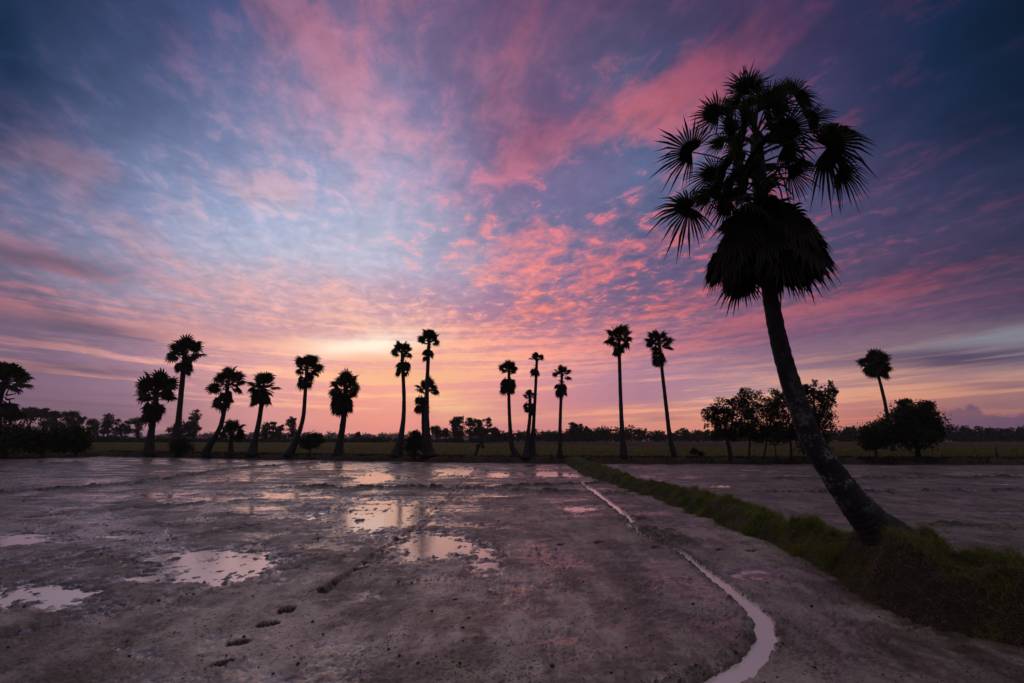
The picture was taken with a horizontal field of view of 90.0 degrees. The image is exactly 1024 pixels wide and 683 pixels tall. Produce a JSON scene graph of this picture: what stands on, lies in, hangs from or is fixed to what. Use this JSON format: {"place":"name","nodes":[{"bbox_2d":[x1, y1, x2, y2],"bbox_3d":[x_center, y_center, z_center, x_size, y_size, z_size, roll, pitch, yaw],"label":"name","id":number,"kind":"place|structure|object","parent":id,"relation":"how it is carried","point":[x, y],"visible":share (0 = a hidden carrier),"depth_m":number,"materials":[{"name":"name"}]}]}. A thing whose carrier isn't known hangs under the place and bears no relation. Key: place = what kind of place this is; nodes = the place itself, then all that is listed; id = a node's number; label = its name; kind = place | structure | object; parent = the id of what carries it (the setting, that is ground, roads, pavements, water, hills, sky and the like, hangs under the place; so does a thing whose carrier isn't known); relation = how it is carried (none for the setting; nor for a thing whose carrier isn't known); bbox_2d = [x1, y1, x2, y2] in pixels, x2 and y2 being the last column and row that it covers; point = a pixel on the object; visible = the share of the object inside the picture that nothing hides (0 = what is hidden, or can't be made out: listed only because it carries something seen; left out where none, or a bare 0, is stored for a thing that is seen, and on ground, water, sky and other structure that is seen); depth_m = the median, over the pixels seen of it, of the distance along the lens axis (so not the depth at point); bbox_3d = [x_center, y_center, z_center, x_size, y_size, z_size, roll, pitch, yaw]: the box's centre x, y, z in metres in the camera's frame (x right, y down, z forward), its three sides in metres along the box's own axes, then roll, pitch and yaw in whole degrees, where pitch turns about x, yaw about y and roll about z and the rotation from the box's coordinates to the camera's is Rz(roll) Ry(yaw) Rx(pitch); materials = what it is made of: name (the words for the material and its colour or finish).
{"place":"outdoors","nodes":[
{"label":"outdoors","id":0,"kind":"place"},
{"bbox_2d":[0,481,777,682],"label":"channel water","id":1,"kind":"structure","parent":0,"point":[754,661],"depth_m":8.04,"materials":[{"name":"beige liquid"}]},
{"bbox_2d":[4,458,1008,589],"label":"water","id":2,"kind":"structure","parent":0,"point":[436,546],"depth_m":15.58,"materials":[{"name":"pink liquid"}]},
{"bbox_2d":[0,456,1023,682],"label":"mud field","id":3,"kind":"structure","parent":0,"point":[176,647],"depth_m":7.74,"materials":[{"name":"soil"}]},
{"bbox_2d":[8,425,73,457],"bbox_3d":[-41.448,8.839,45.368,4.950,2.879,3.408,0,-10,0],"label":"bush","id":4,"kind":"object","parent":3,"relation":"on","point":[43,435],"visible":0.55,"depth_m":44.73,"materials":[{"name":"black plant"}]},
{"bbox_2d":[45,423,96,457],"bbox_3d":[-39.109,8.779,45.689,3.472,3.087,3.019,0,-10,0],"label":"bush","id":5,"kind":"object","parent":3,"relation":"on","point":[78,439],"visible":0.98,"depth_m":45.18,"materials":[{"name":"black plant"}]},
{"bbox_2d":[167,437,195,456],"bbox_3d":[-29.491,9.436,45.763,2.245,1.854,1.892,0,-10,0],"label":"bush","id":6,"kind":"object","parent":3,"relation":"on","point":[180,448],"visible":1,"depth_m":45.49,"materials":[{"name":"black plant"}]},
{"bbox_2d":[0,477,1021,682],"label":"mud clods","id":7,"kind":"object","parent":3,"relation":"on","point":[459,662],"visible":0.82,"depth_m":6.57,"materials":[{"name":"soil"}]},
{"bbox_2d":[689,447,704,461],"bbox_3d":[13.769,8.394,38.103,1.184,1.080,0.735,-4,-11,22],"label":"bush","id":8,"kind":"object","parent":3,"relation":"on","point":[693,451],"visible":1,"depth_m":38.05,"materials":[{"name":"black plant"}]},
{"bbox_2d":[700,395,755,463],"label":"tree","id":9,"kind":"object","parent":3,"relation":"on","point":[723,427],"visible":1,"depth_m":36.73,"materials":[{"name":"black plant"}]},
{"bbox_2d":[737,387,766,462],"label":"tree","id":10,"kind":"object","parent":3,"relation":"on","point":[744,397],"visible":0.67,"depth_m":37.64,"materials":[{"name":"black plant"}]},
{"bbox_2d":[754,388,788,463],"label":"tree","id":11,"kind":"object","parent":3,"relation":"on","point":[770,410],"visible":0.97,"depth_m":37.02,"materials":[{"name":"black plant"}]},
{"bbox_2d":[647,59,924,551],"bbox_3d":[4.318,-0.693,8.335,4.137,8.704,2.299,5,-11,-24],"label":"sugar palm","id":12,"kind":"object","parent":3,"relation":"on","point":[772,246],"visible":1,"depth_m":8.20,"materials":[{"name":"black plant"}]},
{"bbox_2d":[772,395,810,462],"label":"tree","id":13,"kind":"object","parent":3,"relation":"on","point":[790,435],"visible":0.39,"depth_m":38.11,"materials":[{"name":"black plant"}]},
{"bbox_2d":[563,453,1023,646],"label":"earth bund","id":14,"kind":"structure","parent":3,"relation":"on","point":[904,579],"depth_m":6.45,"materials":[{"name":"green plant"}]},
{"bbox_2d":[564,454,1023,646],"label":"grass","id":15,"kind":"structure","parent":14,"relation":"on","point":[758,512],"depth_m":8.41,"materials":[{"name":"green plant"}]},
{"bbox_2d":[654,483,1023,644],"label":"long grass","id":16,"kind":"structure","parent":14,"relation":"on","point":[834,530],"depth_m":7.68,"materials":[{"name":"green plant"}]},
{"bbox_2d":[791,379,843,462],"bbox_3d":[22.193,5.807,37.502,4.108,6.123,3.047,0,-10,0],"label":"tree","id":17,"kind":"object","parent":3,"relation":"on","point":[814,394],"visible":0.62,"depth_m":37.51,"materials":[{"name":"black plant"}]},
{"bbox_2d":[0,451,1023,464],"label":"earth bund","id":18,"kind":"structure","parent":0,"point":[681,460],"depth_m":39.72,"materials":[{"name":"brown soil"}]},
{"bbox_2d":[133,367,179,453],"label":"sugar palm","id":19,"kind":"object","parent":18,"relation":"on","point":[153,412],"visible":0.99,"depth_m":49.82,"materials":[{"name":"black plant"}]},
{"bbox_2d":[164,333,207,453],"bbox_3d":[-32.082,5.003,50.023,3.434,11.740,3.771,-8,-13,37],"label":"sugar palm","id":20,"kind":"object","parent":18,"relation":"on","point":[183,346],"visible":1,"depth_m":49.88,"materials":[{"name":"black plant"}]},
{"bbox_2d":[200,366,246,456],"bbox_3d":[-27.439,6.547,48.747,3.691,8.636,3.854,0,-10,0],"label":"sugar palm","id":21,"kind":"object","parent":18,"relation":"on","point":[228,375],"visible":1,"depth_m":48.47,"materials":[{"name":"black plant"}]},
{"bbox_2d":[218,418,246,454],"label":"sugar palm","id":22,"kind":"object","parent":18,"relation":"on","point":[230,427],"visible":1,"depth_m":47.28,"materials":[{"name":"black plant"}]},
{"bbox_2d":[244,371,283,455],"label":"sugar palm","id":23,"kind":"object","parent":18,"relation":"on","point":[260,395],"visible":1,"depth_m":46.97,"materials":[{"name":"black plant"}]},
{"bbox_2d":[283,354,325,456],"bbox_3d":[-18.794,5.680,46.388,3.035,9.474,2.955,0,-10,0],"label":"sugar palm","id":24,"kind":"object","parent":18,"relation":"on","point":[307,362],"visible":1,"depth_m":46.34,"materials":[{"name":"black plant"}]},
{"bbox_2d":[297,433,325,458],"bbox_3d":[-16.568,8.560,41.985,2.449,2.175,1.870,0,-10,0],"label":"bush","id":25,"kind":"object","parent":18,"relation":"on","point":[309,442],"visible":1,"depth_m":41.93,"materials":[{"name":"black plant"}]},
{"bbox_2d":[328,368,360,455],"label":"sugar palm","id":26,"kind":"object","parent":18,"relation":"on","point":[342,403],"visible":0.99,"depth_m":44.70,"materials":[{"name":"black plant"}]},
{"bbox_2d":[389,341,412,457],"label":"sugar palm","id":27,"kind":"object","parent":18,"relation":"on","point":[403,369],"visible":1,"depth_m":43.98,"materials":[{"name":"black plant"}]},
{"bbox_2d":[401,429,425,459],"bbox_3d":[-7.829,8.239,40.961,2.046,2.437,1.958,0,-10,0],"label":"bush","id":28,"kind":"object","parent":18,"relation":"on","point":[414,443],"visible":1,"depth_m":40.82,"materials":[{"name":"black plant"}]},
{"bbox_2d":[414,375,439,450],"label":"sugar palm","id":29,"kind":"object","parent":18,"relation":"on","point":[420,406],"visible":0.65,"depth_m":43.75,"materials":[{"name":"black plant"}]},
{"bbox_2d":[416,329,439,457],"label":"sugar palm","id":30,"kind":"object","parent":18,"relation":"on","point":[429,336],"visible":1,"depth_m":43.28,"materials":[{"name":"black plant"}]},
{"bbox_2d":[473,442,483,455],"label":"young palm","id":31,"kind":"object","parent":18,"relation":"on","point":[477,448],"visible":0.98,"depth_m":41.31,"materials":[{"name":"black plant"}]},
{"bbox_2d":[498,359,520,456],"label":"sugar palm","id":32,"kind":"object","parent":18,"relation":"on","point":[508,385],"visible":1,"depth_m":41.26,"materials":[{"name":"black plant"}]},
{"bbox_2d":[2,450,1023,463],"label":"weeds","id":33,"kind":"object","parent":18,"relation":"on","point":[644,457],"visible":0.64,"depth_m":39.70,"materials":[{"name":"plant"}]},
{"bbox_2d":[520,389,538,458],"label":"sugar palm","id":34,"kind":"object","parent":18,"relation":"on","point":[530,411],"visible":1,"depth_m":40.48,"materials":[{"name":"black plant"}]},
{"bbox_2d":[528,352,543,456],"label":"sugar palm","id":35,"kind":"object","parent":18,"relation":"on","point":[534,372],"visible":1,"depth_m":41.24,"materials":[{"name":"black plant"}]},
{"bbox_2d":[552,364,572,457],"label":"sugar palm","id":36,"kind":"object","parent":18,"relation":"on","point":[561,390],"visible":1,"depth_m":40.94,"materials":[{"name":"black plant"}]},
{"bbox_2d":[603,323,633,458],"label":"sugar palm","id":37,"kind":"object","parent":18,"relation":"on","point":[616,333],"visible":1,"depth_m":40.87,"materials":[{"name":"black plant"}]},
{"bbox_2d":[642,328,677,456],"bbox_3d":[11.719,3.977,40.230,2.583,10.346,2.753,0,-10,0],"label":"sugar palm","id":38,"kind":"object","parent":18,"relation":"on","point":[658,357],"visible":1,"depth_m":40.45,"materials":[{"name":"black plant"}]},
{"bbox_2d":[854,419,902,462],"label":"tree","id":39,"kind":"object","parent":18,"relation":"on","point":[879,434],"visible":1,"depth_m":37.74,"materials":[{"name":"black plant"}]},
{"bbox_2d":[875,398,951,459],"bbox_3d":[30.340,6.650,38.719,5.326,4.849,3.566,0,-10,0],"label":"tree","id":40,"kind":"object","parent":18,"relation":"on","point":[917,425],"visible":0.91,"depth_m":38.38,"materials":[{"name":"black plant"}]},
{"bbox_2d":[0,0,1023,435],"label":"sky","id":41,"kind":"structure","parent":0,"point":[269,183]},
{"bbox_2d":[8,442,1023,458],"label":"rice field","id":42,"kind":"structure","parent":0,"point":[363,445],"depth_m":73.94,"materials":[{"name":"green plant"}]},
{"bbox_2d":[0,361,34,415],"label":"tree","id":43,"kind":"object","parent":42,"relation":"on","point":[14,372],"visible":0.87,"depth_m":51.15,"materials":[{"name":"plant"}]},
{"bbox_2d":[855,348,896,450],"bbox_3d":[42.876,6.613,59.824,4.146,12.120,3.908,0,-10,0],"label":"sugar palm","id":44,"kind":"object","parent":42,"relation":"on","point":[876,365],"visible":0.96,"depth_m":59.95,"materials":[{"name":"black plant"}]},
{"bbox_2d":[113,436,1023,441],"bbox_3d":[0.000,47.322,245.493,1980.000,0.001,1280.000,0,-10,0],"label":"ground","id":45,"kind":"structure","parent":0,"point":[514,440],"depth_m":283.40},
{"bbox_2d":[0,408,43,458],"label":"bush","id":46,"kind":"object","parent":45,"relation":"on","point":[6,433],"visible":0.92,"depth_m":44.10,"materials":[{"name":"black plant"}]},
{"bbox_2d":[15,434,503,442],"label":"distant hedge","id":47,"kind":"object","parent":45,"relation":"on","point":[116,438],"visible":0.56,"depth_m":147.06,"materials":[{"name":"black plant"}]},
{"bbox_2d":[145,430,477,436],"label":"horizon trees","id":48,"kind":"object","parent":45,"relation":"on","point":[333,434],"visible":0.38,"depth_m":523.82,"materials":[{"name":"black plant"}]},
{"bbox_2d":[490,423,1023,441],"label":"distant wood","id":49,"kind":"object","parent":45,"relation":"on","point":[963,434],"visible":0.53,"depth_m":176.44,"materials":[{"name":"black plant"}]},
{"bbox_2d":[447,442,1023,446],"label":"fallow field","id":50,"kind":"structure","parent":0,"point":[831,444],"depth_m":117.25,"materials":[{"name":"soil"}]},
{"bbox_2d":[20,406,43,426],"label":"tree","id":51,"kind":"object","parent":50,"relation":"on","point":[32,413],"visible":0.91,"depth_m":154.07,"materials":[{"name":"black plant"}]},
{"bbox_2d":[37,407,50,428],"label":"tree","id":52,"kind":"object","parent":50,"relation":"on","point":[45,417],"visible":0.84,"depth_m":158.21,"materials":[{"name":"black plant"}]},
{"bbox_2d":[46,410,55,430],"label":"tree","id":53,"kind":"object","parent":50,"relation":"on","point":[51,414],"visible":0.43,"depth_m":161.95,"materials":[{"name":"black plant"}]},
{"bbox_2d":[50,411,64,430],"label":"tree","id":54,"kind":"object","parent":50,"relation":"on","point":[55,417],"visible":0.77,"depth_m":154.07,"materials":[{"name":"black plant"}]},
{"bbox_2d":[60,410,86,428],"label":"tree","id":55,"kind":"object","parent":50,"relation":"on","point":[68,418],"visible":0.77,"depth_m":157.63,"materials":[{"name":"black plant"}]},
{"bbox_2d":[85,418,101,436],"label":"tree","id":56,"kind":"object","parent":50,"relation":"on","point":[93,424],"visible":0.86,"depth_m":161.52,"materials":[{"name":"black plant"}]},
{"bbox_2d":[99,413,114,435],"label":"tree","id":57,"kind":"object","parent":50,"relation":"on","point":[106,425],"visible":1,"depth_m":153.62,"materials":[{"name":"black plant"}]},
{"bbox_2d":[111,418,133,438],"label":"tree","id":58,"kind":"object","parent":50,"relation":"on","point":[122,429],"visible":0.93,"depth_m":157.41,"materials":[{"name":"black plant"}]},
{"bbox_2d":[128,416,143,436],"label":"tree","id":59,"kind":"object","parent":50,"relation":"on","point":[136,422],"visible":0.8,"depth_m":161.50,"materials":[{"name":"black plant"}]},
{"bbox_2d":[165,420,195,437],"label":"tree","id":60,"kind":"object","parent":50,"relation":"on","point":[187,427],"visible":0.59,"depth_m":153.33,"materials":[{"name":"black plant"}]},
{"bbox_2d":[188,409,202,437],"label":"tree","id":61,"kind":"object","parent":50,"relation":"on","point":[194,418],"visible":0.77,"depth_m":157.95,"materials":[{"name":"black plant"}]},
{"bbox_2d":[259,422,270,438],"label":"tree","id":62,"kind":"object","parent":50,"relation":"on","point":[265,427],"visible":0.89,"depth_m":160.95,"materials":[{"name":"black plant"}]},
{"bbox_2d":[268,421,277,437],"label":"tree","id":63,"kind":"object","parent":50,"relation":"on","point":[273,432],"visible":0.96,"depth_m":153.19,"materials":[{"name":"black plant"}]},
{"bbox_2d":[275,424,286,441],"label":"tree","id":64,"kind":"object","parent":50,"relation":"on","point":[279,430],"visible":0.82,"depth_m":157.37,"materials":[{"name":"black plant"}]},
{"bbox_2d":[285,416,296,441],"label":"tree","id":65,"kind":"object","parent":50,"relation":"on","point":[290,423],"visible":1,"depth_m":160.96,"materials":[{"name":"black plant"}]},
{"bbox_2d":[430,425,443,439],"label":"tree","id":66,"kind":"object","parent":50,"relation":"on","point":[436,431],"visible":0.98,"depth_m":157.29,"materials":[{"name":"black plant"}]},
{"bbox_2d":[442,428,449,438],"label":"tree","id":67,"kind":"object","parent":50,"relation":"on","point":[446,433],"visible":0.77,"depth_m":161.18,"materials":[{"name":"black plant"}]},
{"bbox_2d":[449,416,466,436],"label":"tree","id":68,"kind":"object","parent":50,"relation":"on","point":[457,429],"visible":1,"depth_m":153.50,"materials":[{"name":"black plant"}]},
{"bbox_2d":[462,417,480,436],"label":"tree","id":69,"kind":"object","parent":50,"relation":"on","point":[472,422],"visible":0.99,"depth_m":157.51,"materials":[{"name":"black plant"}]},
{"bbox_2d":[475,419,485,437],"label":"tree","id":70,"kind":"object","parent":50,"relation":"on","point":[480,427],"visible":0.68,"depth_m":160.85,"materials":[{"name":"black plant"}]},
{"bbox_2d":[482,417,491,435],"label":"tree","id":71,"kind":"object","parent":50,"relation":"on","point":[487,431],"visible":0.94,"depth_m":153.82,"materials":[{"name":"black plant"}]},
{"bbox_2d":[490,426,501,437],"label":"tree","id":72,"kind":"object","parent":50,"relation":"on","point":[495,433],"visible":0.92,"depth_m":156.92,"materials":[{"name":"black plant"}]},
{"bbox_2d":[565,422,583,441],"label":"tree","id":73,"kind":"object","parent":50,"relation":"on","point":[575,429],"visible":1,"depth_m":161.14,"materials":[{"name":"black plant"}]},
{"bbox_2d":[583,426,589,441],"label":"tree","id":74,"kind":"object","parent":50,"relation":"on","point":[586,429],"visible":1,"depth_m":153.49,"materials":[{"name":"black plant"}]}
]}

